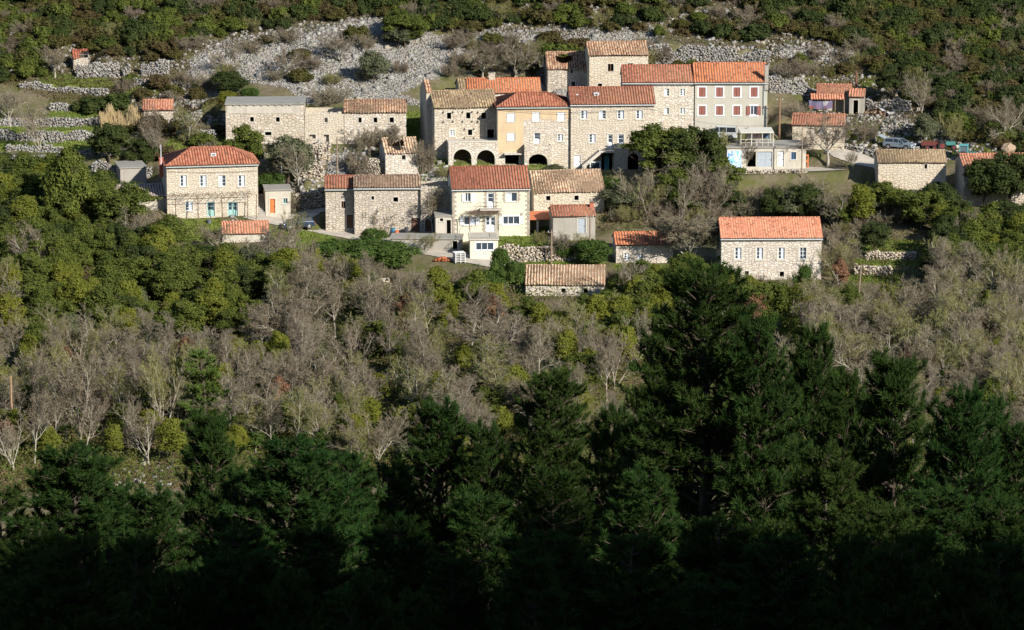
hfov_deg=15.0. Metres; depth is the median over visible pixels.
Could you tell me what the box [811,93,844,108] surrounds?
lean to
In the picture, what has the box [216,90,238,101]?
evergreen tree
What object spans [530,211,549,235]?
carport
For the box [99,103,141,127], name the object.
dry reeds
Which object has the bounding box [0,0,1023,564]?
hillside
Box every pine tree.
[0,438,177,601]
[0,483,41,552]
[0,517,82,628]
[0,538,19,598]
[77,542,167,629]
[97,482,203,609]
[158,404,247,574]
[175,347,232,429]
[177,518,299,629]
[191,464,272,574]
[205,429,377,590]
[271,515,362,627]
[317,448,397,576]
[343,510,460,628]
[366,459,441,573]
[389,392,483,562]
[426,482,519,629]
[430,415,522,557]
[476,464,624,629]
[499,367,600,538]
[529,549,611,624]
[574,396,634,562]
[587,254,799,550]
[588,462,687,577]
[593,409,674,562]
[611,314,717,513]
[612,540,676,607]
[659,508,780,629]
[661,549,685,612]
[696,308,833,556]
[763,437,888,595]
[782,318,859,497]
[785,560,829,629]
[798,361,872,541]
[808,493,938,629]
[833,345,941,520]
[880,526,943,624]
[894,377,1013,559]
[896,482,983,597]
[939,494,1023,621]
[957,392,1023,517]
[974,419,1023,544]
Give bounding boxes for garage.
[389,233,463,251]
[468,226,498,258]
[724,140,806,170]
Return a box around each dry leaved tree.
[0,418,16,459]
[63,346,79,363]
[173,335,195,357]
[266,374,290,408]
[392,293,411,332]
[483,296,504,323]
[743,288,766,318]
[830,258,850,290]
[896,343,911,360]
[968,311,994,359]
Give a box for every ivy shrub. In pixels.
[238,87,259,95]
[258,171,286,186]
[258,174,264,188]
[310,238,370,267]
[342,290,367,310]
[343,235,391,264]
[359,227,389,240]
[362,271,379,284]
[370,239,424,268]
[428,371,459,381]
[447,283,459,294]
[471,342,508,361]
[483,268,508,285]
[488,247,510,279]
[503,309,515,326]
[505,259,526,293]
[515,438,529,454]
[552,240,575,256]
[571,239,615,264]
[603,177,626,197]
[792,264,812,289]
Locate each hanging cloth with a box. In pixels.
[748,133,754,138]
[755,133,761,138]
[763,133,769,138]
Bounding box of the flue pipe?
[855,71,856,87]
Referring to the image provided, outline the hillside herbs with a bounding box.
[2,0,1023,153]
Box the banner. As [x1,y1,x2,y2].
[809,100,832,108]
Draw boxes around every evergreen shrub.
[0,1,10,11]
[0,22,14,30]
[0,27,5,37]
[0,36,9,44]
[0,47,7,56]
[0,53,20,67]
[0,65,9,72]
[0,69,9,81]
[2,0,16,4]
[2,5,20,15]
[6,13,23,24]
[13,61,35,78]
[16,41,49,56]
[17,37,40,47]
[18,12,38,22]
[18,55,40,67]
[31,23,52,36]
[34,4,58,16]
[35,36,50,45]
[35,65,49,75]
[37,57,49,65]
[45,0,75,16]
[48,12,76,29]
[52,26,70,36]
[70,94,108,112]
[88,18,111,26]
[91,0,107,13]
[91,33,107,42]
[94,0,119,9]
[96,91,131,109]
[99,37,121,47]
[100,10,127,22]
[106,335,120,344]
[116,0,132,9]
[117,18,150,34]
[120,23,148,44]
[122,44,136,55]
[122,73,140,81]
[130,0,155,9]
[137,13,147,21]
[143,10,174,26]
[143,16,162,31]
[146,27,173,41]
[148,6,162,13]
[149,301,162,317]
[159,23,174,35]
[161,6,177,13]
[162,0,196,8]
[171,16,183,26]
[173,3,198,16]
[174,33,189,41]
[180,243,193,248]
[185,31,199,39]
[187,26,212,36]
[188,132,216,145]
[192,14,218,29]
[196,4,211,14]
[212,28,229,36]
[221,16,249,30]
[224,0,252,18]
[237,4,263,20]
[244,0,270,4]
[260,18,273,26]
[266,16,292,28]
[267,6,289,18]
[288,3,319,18]
[299,0,322,8]
[326,0,354,8]
[356,0,373,14]
[366,0,392,7]
[390,4,406,10]
[396,0,412,6]
[412,0,443,16]
[413,0,437,5]
[415,11,438,24]
[429,14,451,28]
[439,3,456,15]
[442,0,473,5]
[451,5,472,19]
[464,0,487,8]
[464,2,497,20]
[504,0,537,4]
[506,13,521,23]
[533,2,545,8]
[537,42,567,54]
[549,11,568,22]
[555,1,585,12]
[555,43,584,56]
[564,11,591,27]
[609,11,639,24]
[614,0,636,13]
[637,5,665,21]
[640,0,667,2]
[651,24,667,35]
[685,0,710,5]
[685,58,703,63]
[689,12,708,20]
[690,19,711,33]
[711,23,732,38]
[738,21,772,40]
[760,0,786,13]
[761,11,772,19]
[767,11,789,27]
[781,0,796,9]
[789,53,813,63]
[794,8,818,21]
[795,0,819,6]
[806,13,829,24]
[822,0,834,10]
[830,0,855,9]
[834,13,850,20]
[837,1,865,17]
[839,24,872,44]
[850,13,866,22]
[855,0,883,5]
[861,44,882,56]
[868,4,886,13]
[873,8,891,21]
[876,17,908,34]
[878,42,887,53]
[881,1,904,11]
[885,10,919,24]
[887,28,908,39]
[890,4,920,18]
[890,49,915,63]
[892,39,905,49]
[893,56,923,67]
[898,84,929,101]
[899,36,925,50]
[911,54,931,67]
[913,49,936,61]
[914,26,945,44]
[915,74,932,86]
[916,0,948,8]
[918,40,927,48]
[925,64,947,74]
[926,72,942,85]
[927,85,945,99]
[930,71,965,88]
[931,97,965,118]
[933,20,956,32]
[940,4,963,17]
[941,29,957,43]
[943,110,969,126]
[945,91,975,110]
[946,84,975,98]
[947,29,978,44]
[953,71,965,76]
[955,116,978,130]
[957,0,978,5]
[958,22,982,36]
[958,64,975,72]
[959,43,981,54]
[963,3,985,18]
[964,75,982,86]
[965,112,978,119]
[969,0,994,11]
[972,36,989,45]
[973,7,999,18]
[977,52,988,59]
[978,44,986,51]
[979,15,1009,28]
[980,58,993,63]
[981,65,1013,85]
[982,26,1005,40]
[983,60,999,73]
[984,46,1000,57]
[984,120,1015,137]
[986,90,997,101]
[989,0,1005,6]
[993,54,1005,62]
[994,84,1023,103]
[996,14,1006,20]
[998,0,1023,15]
[1001,25,1023,42]
[1001,118,1022,131]
[1002,61,1023,81]
[1004,52,1023,63]
[1004,128,1017,141]
[1005,15,1023,27]
[1005,59,1022,67]
[1013,142,1022,151]
[1014,95,1023,108]
[1016,131,1023,144]
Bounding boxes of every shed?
[114,160,147,183]
[114,183,165,209]
[221,220,268,242]
[434,211,452,232]
[454,78,466,88]
[548,201,595,240]
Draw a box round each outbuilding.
[816,83,851,111]
[848,88,866,114]
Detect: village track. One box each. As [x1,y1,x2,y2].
[730,167,845,173]
[828,149,873,167]
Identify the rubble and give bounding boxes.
[92,11,926,291]
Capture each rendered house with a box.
[447,165,530,241]
[493,91,570,168]
[693,62,768,132]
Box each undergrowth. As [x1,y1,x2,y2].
[0,202,1023,493]
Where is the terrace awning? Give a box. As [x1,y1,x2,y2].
[738,127,773,145]
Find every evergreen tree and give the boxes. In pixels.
[0,151,14,161]
[0,154,16,167]
[0,159,13,175]
[0,171,17,203]
[0,176,28,204]
[0,202,22,225]
[0,223,26,251]
[0,229,14,248]
[0,236,48,267]
[0,264,23,291]
[0,284,21,304]
[0,290,26,336]
[0,366,8,393]
[0,408,29,442]
[3,196,16,206]
[4,194,37,223]
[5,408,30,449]
[7,150,39,180]
[7,167,53,196]
[8,387,29,419]
[9,171,19,177]
[9,249,53,287]
[14,215,44,237]
[15,278,54,306]
[15,333,40,360]
[17,377,54,423]
[18,321,54,356]
[23,285,60,316]
[24,308,55,331]
[28,161,49,182]
[30,280,62,286]
[34,187,57,205]
[34,224,75,254]
[35,195,64,215]
[35,204,67,221]
[35,398,66,425]
[35,425,62,450]
[36,298,78,320]
[37,144,98,221]
[38,152,56,167]
[38,217,52,226]
[45,236,79,271]
[47,260,72,286]
[48,214,68,226]
[50,284,68,310]
[53,274,91,314]
[55,223,77,238]
[59,155,85,163]
[59,196,92,219]
[62,214,96,241]
[67,237,94,265]
[67,354,104,382]
[68,262,84,278]
[79,283,126,326]
[81,193,96,214]
[82,228,118,259]
[83,275,107,294]
[83,374,113,398]
[85,121,130,163]
[89,168,117,189]
[89,181,162,225]
[90,254,131,278]
[93,215,121,230]
[93,263,126,285]
[94,169,121,183]
[94,221,138,257]
[100,223,124,256]
[103,422,129,457]
[106,402,138,437]
[107,294,144,320]
[111,307,139,339]
[114,279,144,307]
[116,231,143,257]
[119,244,161,272]
[120,255,162,291]
[122,137,158,161]
[128,297,159,333]
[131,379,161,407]
[132,407,163,446]
[133,221,166,241]
[138,224,179,248]
[143,233,176,257]
[143,257,192,295]
[149,382,176,417]
[151,214,192,244]
[152,298,208,337]
[155,249,182,263]
[155,416,187,465]
[160,289,181,310]
[161,366,197,394]
[165,259,205,297]
[167,245,206,273]
[169,351,214,382]
[172,299,214,336]
[174,250,220,285]
[180,288,201,301]
[182,384,223,416]
[193,244,217,252]
[193,286,229,335]
[194,337,219,358]
[195,277,225,297]
[199,263,242,291]
[207,246,236,273]
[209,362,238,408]
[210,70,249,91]
[211,242,240,255]
[213,308,248,335]
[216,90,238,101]
[217,334,247,370]
[218,283,250,312]
[220,123,266,160]
[223,264,262,297]
[224,424,250,455]
[230,256,258,269]
[237,263,267,299]
[238,299,273,331]
[246,340,269,366]
[251,250,277,270]
[256,259,304,290]
[264,330,294,359]
[267,247,301,265]
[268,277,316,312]
[268,341,298,375]
[272,395,312,433]
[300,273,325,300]
[302,247,331,274]
[306,342,339,368]
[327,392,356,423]
[329,253,349,281]
[337,257,364,292]
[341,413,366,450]
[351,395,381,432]
[360,317,410,358]
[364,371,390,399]
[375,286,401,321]
[380,8,431,47]
[390,405,408,437]
[398,338,427,373]
[404,400,423,430]
[413,420,427,437]
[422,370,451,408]
[423,264,454,313]
[434,308,458,339]
[436,292,460,315]
[452,435,473,455]
[453,342,477,377]
[454,269,489,308]
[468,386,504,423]
[482,281,513,308]
[489,405,514,434]
[499,361,530,392]
[509,295,539,320]
[519,303,553,330]
[547,308,577,342]
[552,325,581,362]
[559,352,605,387]
[564,293,589,310]
[570,306,588,319]
[573,325,593,350]
[574,389,593,415]
[575,346,598,388]
[580,293,613,325]
[586,320,608,348]
[587,289,618,299]
[601,273,627,294]
[602,310,640,329]
[602,324,621,357]
[604,293,635,324]
[615,323,639,372]
[617,122,688,174]
[617,273,644,294]
[624,274,641,297]
[624,279,661,303]
[626,295,659,314]
[627,259,650,271]
[628,316,652,350]
[635,175,655,196]
[635,302,659,325]
[636,289,659,302]
[641,268,666,286]
[646,283,677,310]
[649,263,661,275]
[654,167,699,195]
[658,260,691,299]
[659,176,702,209]
[661,124,729,174]
[666,250,715,268]
[690,157,748,192]
[712,188,748,214]
[737,280,787,321]
[741,274,758,289]
[751,280,763,287]
[759,187,789,216]
[761,283,799,324]
[776,304,820,334]
[780,316,807,346]
[787,182,826,215]
[790,282,806,303]
[797,295,822,318]
[821,293,848,314]
[822,194,853,225]
[827,321,858,355]
[838,182,876,228]
[839,282,864,311]
[854,220,892,251]
[869,181,904,212]
[874,62,909,99]
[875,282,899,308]
[890,326,911,351]
[896,189,949,230]
[907,187,933,223]
[918,252,943,278]
[919,232,969,259]
[923,181,964,206]
[923,222,955,242]
[925,203,947,224]
[926,318,964,353]
[928,386,951,416]
[929,195,961,207]
[930,228,971,244]
[931,214,959,226]
[937,241,977,279]
[939,205,961,218]
[949,199,976,211]
[954,217,988,241]
[957,210,996,232]
[957,239,997,286]
[958,206,982,220]
[962,156,1008,205]
[963,301,1004,335]
[971,377,1017,410]
[975,258,1009,287]
[975,290,1002,303]
[978,201,1006,224]
[982,233,1000,250]
[983,221,1001,237]
[987,149,1023,201]
[988,335,1015,361]
[993,219,1009,230]
[993,237,1016,252]
[994,200,1023,224]
[997,197,1019,205]
[997,252,1015,261]
[998,228,1015,241]
[1003,223,1023,243]
[1005,211,1023,231]
[1005,244,1023,260]
[1005,352,1023,383]
[1007,260,1023,282]
[1007,401,1021,424]
[1015,293,1023,312]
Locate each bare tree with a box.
[0,84,31,126]
[0,256,20,290]
[0,274,26,315]
[0,317,32,358]
[0,326,8,366]
[0,366,31,403]
[0,372,16,408]
[0,374,29,415]
[0,406,36,469]
[5,218,54,272]
[9,308,50,339]
[11,96,49,149]
[13,350,71,387]
[16,347,63,378]
[23,356,58,386]
[24,392,59,465]
[26,339,69,385]
[27,369,46,424]
[30,374,65,427]
[32,302,95,357]
[34,377,80,447]
[35,339,101,441]
[39,46,71,77]
[39,323,65,357]
[42,315,69,347]
[45,340,102,401]
[48,365,77,403]
[57,368,85,415]
[71,350,104,409]
[76,397,106,443]
[79,365,113,424]
[80,317,110,355]
[83,395,111,436]
[85,351,125,410]
[88,357,138,404]
[90,324,138,403]
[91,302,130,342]
[95,340,112,366]
[105,401,164,464]
[108,202,162,232]
[115,337,150,403]
[118,330,145,382]
[123,354,169,390]
[124,367,145,404]
[125,394,145,445]
[129,307,158,360]
[137,342,202,442]
[138,124,164,152]
[138,332,205,376]
[140,311,175,365]
[146,345,175,379]
[161,378,194,420]
[162,359,190,400]
[171,103,208,140]
[171,321,220,349]
[171,337,218,385]
[177,395,207,426]
[184,328,223,363]
[193,223,235,245]
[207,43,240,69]
[207,327,236,361]
[209,373,249,430]
[215,328,244,365]
[218,346,262,413]
[230,373,261,426]
[234,392,281,448]
[235,350,264,386]
[236,306,286,342]
[237,225,304,255]
[237,302,314,344]
[242,286,329,349]
[244,342,265,386]
[244,390,292,438]
[247,353,284,402]
[250,342,275,398]
[268,284,314,330]
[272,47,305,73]
[272,232,319,261]
[273,134,317,187]
[273,386,325,435]
[275,348,307,397]
[278,358,308,397]
[279,297,314,331]
[281,208,309,242]
[282,269,321,300]
[282,306,335,361]
[283,299,319,351]
[283,341,347,394]
[284,271,298,307]
[287,252,319,303]
[288,316,320,388]
[290,327,318,363]
[296,385,342,439]
[299,372,335,427]
[300,246,363,292]
[300,316,327,366]
[306,271,347,338]
[306,367,351,410]
[316,30,359,62]
[321,357,395,412]
[322,320,377,368]
[322,346,348,378]
[325,413,355,451]
[329,255,356,308]
[331,359,376,390]
[335,425,372,458]
[337,312,368,355]
[341,382,382,407]
[345,269,385,321]
[349,405,413,460]
[353,291,394,356]
[356,249,385,313]
[358,294,384,332]
[367,278,404,316]
[370,307,406,369]
[388,347,447,398]
[395,265,431,294]
[397,285,434,327]
[397,317,432,369]
[401,312,440,371]
[403,232,439,254]
[405,270,446,339]
[407,315,446,350]
[411,401,430,425]
[413,186,447,232]
[416,356,447,392]
[423,364,468,407]
[424,333,455,365]
[427,330,466,368]
[439,294,531,363]
[441,371,472,401]
[444,385,477,435]
[456,372,488,417]
[459,281,495,345]
[461,43,517,77]
[463,403,504,446]
[466,400,500,436]
[469,352,505,387]
[476,407,495,441]
[477,320,511,368]
[494,342,544,379]
[498,376,576,425]
[499,35,546,76]
[506,325,541,363]
[514,321,569,373]
[520,323,556,370]
[533,319,578,358]
[538,396,583,432]
[544,289,569,314]
[546,310,607,363]
[566,361,600,394]
[569,385,602,427]
[575,320,616,372]
[584,329,640,389]
[587,337,623,403]
[594,387,626,430]
[596,398,636,434]
[607,290,649,304]
[608,164,662,209]
[614,254,648,290]
[619,302,674,359]
[628,182,666,221]
[630,172,673,205]
[652,211,736,253]
[656,148,710,177]
[659,162,698,212]
[672,173,701,221]
[676,174,706,212]
[684,157,732,184]
[684,165,731,210]
[687,177,738,219]
[691,170,724,206]
[719,127,760,152]
[735,136,757,166]
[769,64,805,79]
[773,321,836,373]
[775,273,826,297]
[776,341,795,378]
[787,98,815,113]
[787,108,861,166]
[788,170,829,210]
[789,300,871,338]
[792,275,828,304]
[796,310,844,351]
[800,294,831,328]
[803,294,847,327]
[810,182,849,226]
[814,241,854,283]
[819,291,874,332]
[821,326,909,381]
[826,324,846,345]
[832,329,873,370]
[833,316,855,360]
[840,304,873,354]
[844,151,857,168]
[846,294,888,317]
[850,364,897,391]
[851,332,885,368]
[853,319,875,363]
[858,282,882,310]
[865,311,897,347]
[869,292,915,334]
[872,298,908,319]
[873,300,916,344]
[875,282,909,311]
[891,340,940,383]
[895,272,957,329]
[897,410,934,455]
[898,69,932,113]
[899,305,957,368]
[901,361,929,439]
[909,324,944,392]
[910,283,934,320]
[910,367,947,411]
[920,236,962,282]
[922,265,958,314]
[922,281,966,317]
[923,233,980,286]
[923,293,976,324]
[923,391,947,440]
[925,362,947,397]
[932,262,962,308]
[933,289,961,321]
[938,258,990,301]
[939,289,996,344]
[941,378,972,411]
[943,306,987,357]
[943,360,1007,389]
[946,283,975,306]
[949,255,979,292]
[949,324,991,385]
[950,352,986,380]
[951,240,989,283]
[951,320,1004,377]
[953,208,981,227]
[961,372,977,392]
[966,295,1003,342]
[973,244,1016,290]
[977,340,1023,380]
[979,414,1023,463]
[982,289,1023,336]
[983,249,1023,294]
[983,341,1014,375]
[984,95,1023,139]
[985,384,1023,432]
[986,351,1023,413]
[989,277,1023,332]
[992,251,1023,289]
[995,313,1023,352]
[996,265,1023,322]
[996,326,1023,387]
[997,262,1023,296]
[1003,343,1023,393]
[1005,352,1023,394]
[1008,286,1023,336]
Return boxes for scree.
[186,0,863,106]
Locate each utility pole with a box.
[10,376,11,407]
[336,137,337,174]
[548,230,554,263]
[586,214,593,239]
[778,98,782,139]
[801,126,802,176]
[858,265,861,292]
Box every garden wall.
[292,187,325,210]
[294,163,324,183]
[309,142,330,164]
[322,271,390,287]
[347,157,384,173]
[499,243,584,262]
[745,169,806,173]
[852,263,892,275]
[864,250,916,259]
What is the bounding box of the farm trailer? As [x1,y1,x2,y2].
[921,141,947,148]
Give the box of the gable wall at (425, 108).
[420,79,432,152]
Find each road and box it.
[242,215,504,266]
[284,208,325,219]
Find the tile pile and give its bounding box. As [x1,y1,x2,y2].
[433,256,452,260]
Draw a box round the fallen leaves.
[0,264,1023,494]
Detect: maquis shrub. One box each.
[0,14,6,24]
[1,29,10,36]
[9,73,20,80]
[10,31,33,40]
[11,47,36,61]
[14,2,25,9]
[21,0,45,11]
[21,17,43,29]
[38,17,59,27]
[46,0,60,4]
[46,33,72,47]
[67,34,83,42]
[69,0,84,8]
[69,16,77,20]
[70,9,95,19]
[74,17,95,28]
[76,40,87,48]
[77,27,91,40]
[80,1,94,9]
[84,24,107,37]
[84,38,102,49]
[93,13,105,19]
[106,44,128,54]
[110,31,125,42]
[122,124,135,132]
[131,87,155,99]
[135,33,161,48]
[135,113,168,129]
[142,39,172,53]
[142,51,161,59]
[145,74,170,87]
[153,143,176,158]
[156,120,181,132]
[159,49,182,58]
[164,35,179,49]
[164,84,187,95]
[169,25,186,35]
[173,13,182,19]
[180,22,194,31]
[182,10,200,19]
[188,86,207,98]
[191,107,204,113]
[201,96,224,107]
[205,8,228,22]
[207,1,227,15]
[212,125,225,132]
[219,0,241,15]
[236,0,253,8]
[254,2,278,14]
[258,35,274,42]
[282,0,305,5]
[286,48,311,58]
[286,66,313,81]
[301,12,322,19]
[316,0,337,12]
[320,7,349,19]
[343,24,371,39]
[344,1,358,15]
[373,6,390,15]
[438,0,455,9]
[446,17,462,28]
[455,19,485,31]
[461,61,477,69]
[474,67,491,75]
[482,31,506,43]
[484,0,496,6]
[484,17,503,27]
[505,5,517,12]
[505,40,525,52]
[510,57,539,69]
[519,8,532,18]
[526,8,555,23]
[536,29,565,43]
[539,0,565,3]
[563,35,589,46]
[568,0,595,6]
[581,6,594,14]
[587,0,607,3]
[596,0,626,6]
[600,20,623,30]
[602,7,615,14]
[630,21,647,30]
[634,2,647,11]
[654,1,675,10]
[668,17,692,26]
[672,59,684,63]
[673,27,690,36]
[681,2,694,12]
[705,17,724,29]
[720,14,749,28]
[728,8,742,15]
[728,31,744,40]
[739,0,762,9]
[754,17,777,29]
[755,5,766,15]
[776,22,799,32]
[789,19,800,26]
[794,25,809,35]
[795,3,813,10]
[799,21,813,27]
[807,22,825,34]
[809,25,829,37]
[810,5,828,12]
[820,65,836,76]
[824,25,842,38]
[827,29,850,42]
[828,16,846,25]
[835,61,857,72]
[846,21,862,25]
[854,7,882,20]
[856,22,875,32]
[859,54,885,63]
[865,33,887,46]
[867,15,891,29]
[868,57,895,72]
[872,29,896,39]
[879,0,907,2]
[883,37,902,50]
[888,47,905,55]
[896,0,915,5]
[900,64,923,76]
[902,2,916,8]
[904,24,918,33]
[907,44,926,53]
[912,0,923,6]
[914,20,933,33]
[916,5,929,15]
[921,9,943,21]
[924,100,936,108]
[925,47,940,55]
[926,41,943,50]
[930,5,946,14]
[933,58,956,69]
[938,15,951,22]
[938,50,947,57]
[945,0,957,5]
[948,15,959,25]
[954,73,970,83]
[956,15,983,28]
[957,129,979,140]
[961,53,978,61]
[962,61,989,75]
[971,82,988,93]
[971,98,993,110]
[972,94,985,100]
[975,27,984,35]
[976,128,986,139]
[985,41,1001,48]
[988,100,1010,112]
[990,138,1013,149]
[991,84,1007,91]
[993,6,1005,14]
[995,60,1005,67]
[997,46,1009,54]
[1001,78,1022,85]
[1005,49,1021,58]
[1010,9,1023,16]
[1011,135,1020,142]
[1014,37,1023,49]
[1017,50,1023,56]
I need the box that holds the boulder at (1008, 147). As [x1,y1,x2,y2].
[1001,142,1015,152]
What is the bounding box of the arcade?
[447,137,497,165]
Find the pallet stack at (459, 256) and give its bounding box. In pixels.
[453,251,465,262]
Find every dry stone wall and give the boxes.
[0,116,99,127]
[0,128,93,142]
[5,143,110,155]
[18,80,109,95]
[48,102,70,111]
[91,159,152,178]
[133,78,191,87]
[174,110,202,127]
[176,128,216,138]
[648,43,771,64]
[768,74,816,103]
[772,53,863,61]
[844,143,875,154]
[865,98,911,111]
[880,123,914,134]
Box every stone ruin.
[71,49,87,69]
[305,107,343,143]
[378,136,419,173]
[420,181,449,232]
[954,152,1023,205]
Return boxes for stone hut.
[143,99,173,122]
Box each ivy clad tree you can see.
[0,354,16,378]
[18,352,52,388]
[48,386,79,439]
[227,337,257,384]
[235,403,279,452]
[262,263,286,283]
[263,268,294,318]
[270,348,288,381]
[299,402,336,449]
[339,383,368,447]
[342,280,363,318]
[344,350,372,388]
[386,336,421,402]
[399,366,435,403]
[460,333,507,391]
[478,354,510,396]
[498,373,525,417]
[539,313,563,358]
[558,299,598,350]
[806,293,842,321]
[822,287,845,308]
[861,297,898,346]
[892,319,925,360]
[902,324,924,372]
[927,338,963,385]
[932,328,953,366]
[936,352,961,382]
[945,278,985,314]
[951,341,979,372]
[977,295,1013,335]
[979,258,1013,306]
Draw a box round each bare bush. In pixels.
[0,8,9,16]
[0,34,25,51]
[6,17,32,33]
[18,7,36,13]
[24,444,38,455]
[34,44,57,57]
[68,23,82,34]
[71,324,100,344]
[96,21,124,37]
[113,76,135,93]
[121,150,144,162]
[122,6,142,17]
[130,40,145,53]
[137,104,172,136]
[154,90,184,103]
[169,70,192,86]
[175,36,201,50]
[176,124,201,141]
[189,0,209,9]
[190,30,208,45]
[191,118,210,131]
[193,0,222,4]
[193,70,219,89]
[198,137,221,145]
[204,102,224,116]
[206,0,224,3]
[213,62,240,73]
[232,35,263,54]
[239,16,260,31]
[256,0,289,7]
[258,167,276,175]
[263,66,290,79]
[264,22,302,44]
[283,13,301,22]
[288,187,302,214]
[295,54,323,71]
[299,81,354,106]
[308,296,340,319]
[311,290,325,305]
[319,37,345,50]
[319,288,342,305]
[321,71,343,85]
[322,250,340,271]
[335,151,365,164]
[339,125,383,151]
[346,150,377,173]
[354,65,378,80]
[355,27,378,50]
[355,170,370,173]
[358,261,384,275]
[360,211,397,233]
[370,122,406,145]
[374,263,393,277]
[389,60,409,73]
[390,269,407,283]
[397,277,414,293]
[399,0,434,14]
[413,138,437,173]
[415,265,427,281]
[434,164,450,176]
[438,26,475,49]
[439,57,465,76]
[447,50,465,65]
[448,266,465,282]
[448,273,467,285]
[450,266,470,276]
[455,263,486,278]
[457,29,477,41]
[457,303,473,321]
[463,37,482,51]
[479,40,503,54]
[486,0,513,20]
[488,40,520,59]
[489,58,510,71]
[497,31,522,44]
[499,344,527,365]
[521,43,541,57]
[528,39,544,48]
[530,230,548,243]
[538,295,560,309]
[542,0,560,10]
[544,293,570,309]
[546,235,563,244]
[546,240,573,253]
[555,230,576,251]
[571,232,600,243]
[589,9,611,26]
[605,200,629,214]
[605,266,622,279]
[607,206,630,222]
[612,203,644,222]
[629,33,652,45]
[630,197,651,216]
[639,210,669,229]
[640,204,664,221]
[648,48,660,63]
[648,200,677,214]
[653,197,686,219]
[654,42,676,60]
[661,6,680,18]
[664,0,686,5]
[680,206,714,222]
[700,202,735,219]
[707,2,731,17]
[725,0,741,6]
[725,13,763,30]
[730,2,758,22]
[731,188,750,208]
[733,194,760,216]
[737,185,753,199]
[745,272,777,288]
[746,185,762,207]
[751,185,774,198]
[761,181,786,193]
[772,57,793,72]
[775,8,792,21]
[777,55,813,75]
[778,277,791,286]
[781,181,811,189]
[786,4,805,19]
[786,5,796,16]
[786,270,815,288]
[799,177,837,195]
[805,44,824,59]
[805,59,831,75]
[808,201,825,218]
[815,278,837,292]
[816,186,837,200]
[819,13,848,27]
[821,228,865,268]
[821,244,844,265]
[822,220,846,242]
[822,232,846,250]
[823,264,839,276]
[829,46,849,63]
[830,221,850,234]
[837,280,866,296]
[842,30,869,50]
[842,206,869,221]
[844,48,871,67]
[846,214,876,238]
[850,38,878,50]
[855,118,881,141]
[858,280,880,295]
[860,0,878,8]
[869,204,894,225]
[877,203,909,224]
[884,284,904,301]
[900,286,916,298]
[903,66,924,77]
[905,87,939,107]
[907,29,919,36]
[907,276,930,293]
[927,67,950,76]
[934,112,965,140]
[937,89,956,98]
[939,49,974,70]
[943,30,981,50]
[943,44,962,59]
[948,62,965,71]
[952,105,978,115]
[963,101,988,117]
[969,31,981,42]
[972,106,1002,120]
[972,111,999,129]
[977,78,1007,91]
[983,125,1015,145]
[989,66,1023,80]
[990,15,1020,30]
[991,2,1017,18]
[995,35,1013,47]
[1007,42,1023,51]
[1012,123,1023,131]
[1014,13,1023,26]
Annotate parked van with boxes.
[711,125,737,139]
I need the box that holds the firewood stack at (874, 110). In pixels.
[864,106,889,116]
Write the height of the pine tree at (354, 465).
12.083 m
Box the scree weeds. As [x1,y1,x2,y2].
[189,17,646,103]
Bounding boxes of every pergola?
[166,191,256,221]
[465,207,502,236]
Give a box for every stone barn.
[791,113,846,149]
[873,149,947,189]
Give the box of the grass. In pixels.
[0,71,1023,284]
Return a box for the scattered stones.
[0,0,1021,220]
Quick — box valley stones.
[2,318,373,493]
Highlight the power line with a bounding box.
[15,379,335,402]
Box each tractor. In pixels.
[937,137,956,149]
[959,144,976,152]
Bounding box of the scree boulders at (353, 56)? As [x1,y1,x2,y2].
[190,22,636,105]
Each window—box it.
[179,174,187,187]
[184,200,193,211]
[199,174,207,187]
[218,174,226,187]
[237,174,245,187]
[282,197,288,204]
[448,128,455,136]
[460,216,479,225]
[462,192,475,202]
[474,242,493,250]
[499,215,522,225]
[505,191,517,202]
[506,113,515,122]
[506,132,514,141]
[532,111,539,121]
[556,133,563,141]
[557,112,564,121]
[579,109,588,119]
[588,133,596,143]
[598,109,606,119]
[616,109,624,119]
[623,252,630,260]
[635,109,643,119]
[637,253,643,259]
[663,87,669,96]
[663,107,669,114]
[679,88,685,96]
[679,107,685,114]
[697,86,706,97]
[697,105,706,115]
[714,86,723,97]
[714,105,723,115]
[732,86,741,97]
[732,105,741,115]
[733,246,742,260]
[746,104,760,116]
[749,86,758,97]
[755,246,764,260]
[776,246,785,260]
[790,151,796,160]
[798,246,807,260]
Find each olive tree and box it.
[56,312,80,334]
[138,286,150,301]
[238,243,264,260]
[249,290,288,311]
[264,133,317,183]
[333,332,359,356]
[357,49,391,83]
[380,24,409,48]
[396,438,428,458]
[535,357,564,373]
[543,164,566,169]
[598,183,642,207]
[603,400,632,413]
[671,299,689,320]
[778,190,808,216]
[869,193,883,217]
[912,114,940,140]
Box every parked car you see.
[281,216,314,229]
[878,134,915,148]
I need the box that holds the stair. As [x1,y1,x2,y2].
[258,194,264,215]
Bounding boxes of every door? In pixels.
[206,201,215,216]
[227,201,238,216]
[269,198,275,212]
[346,213,353,227]
[410,217,420,230]
[424,217,434,231]
[485,215,495,231]
[486,192,494,207]
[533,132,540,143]
[573,154,581,166]
[577,217,586,232]
[604,155,608,169]
[607,133,613,148]
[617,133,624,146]
[756,151,772,166]
[777,150,784,165]
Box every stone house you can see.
[159,145,259,218]
[225,96,305,143]
[324,174,353,231]
[343,99,406,143]
[353,174,420,235]
[430,89,495,158]
[466,71,541,96]
[525,264,605,295]
[529,169,604,211]
[544,51,586,92]
[566,86,655,169]
[583,40,648,85]
[612,231,673,262]
[620,64,694,130]
[716,216,822,279]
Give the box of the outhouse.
[263,184,291,217]
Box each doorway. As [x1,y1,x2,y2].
[446,219,451,232]
[852,99,858,113]
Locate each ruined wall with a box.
[75,61,120,78]
[121,64,130,76]
[139,59,169,76]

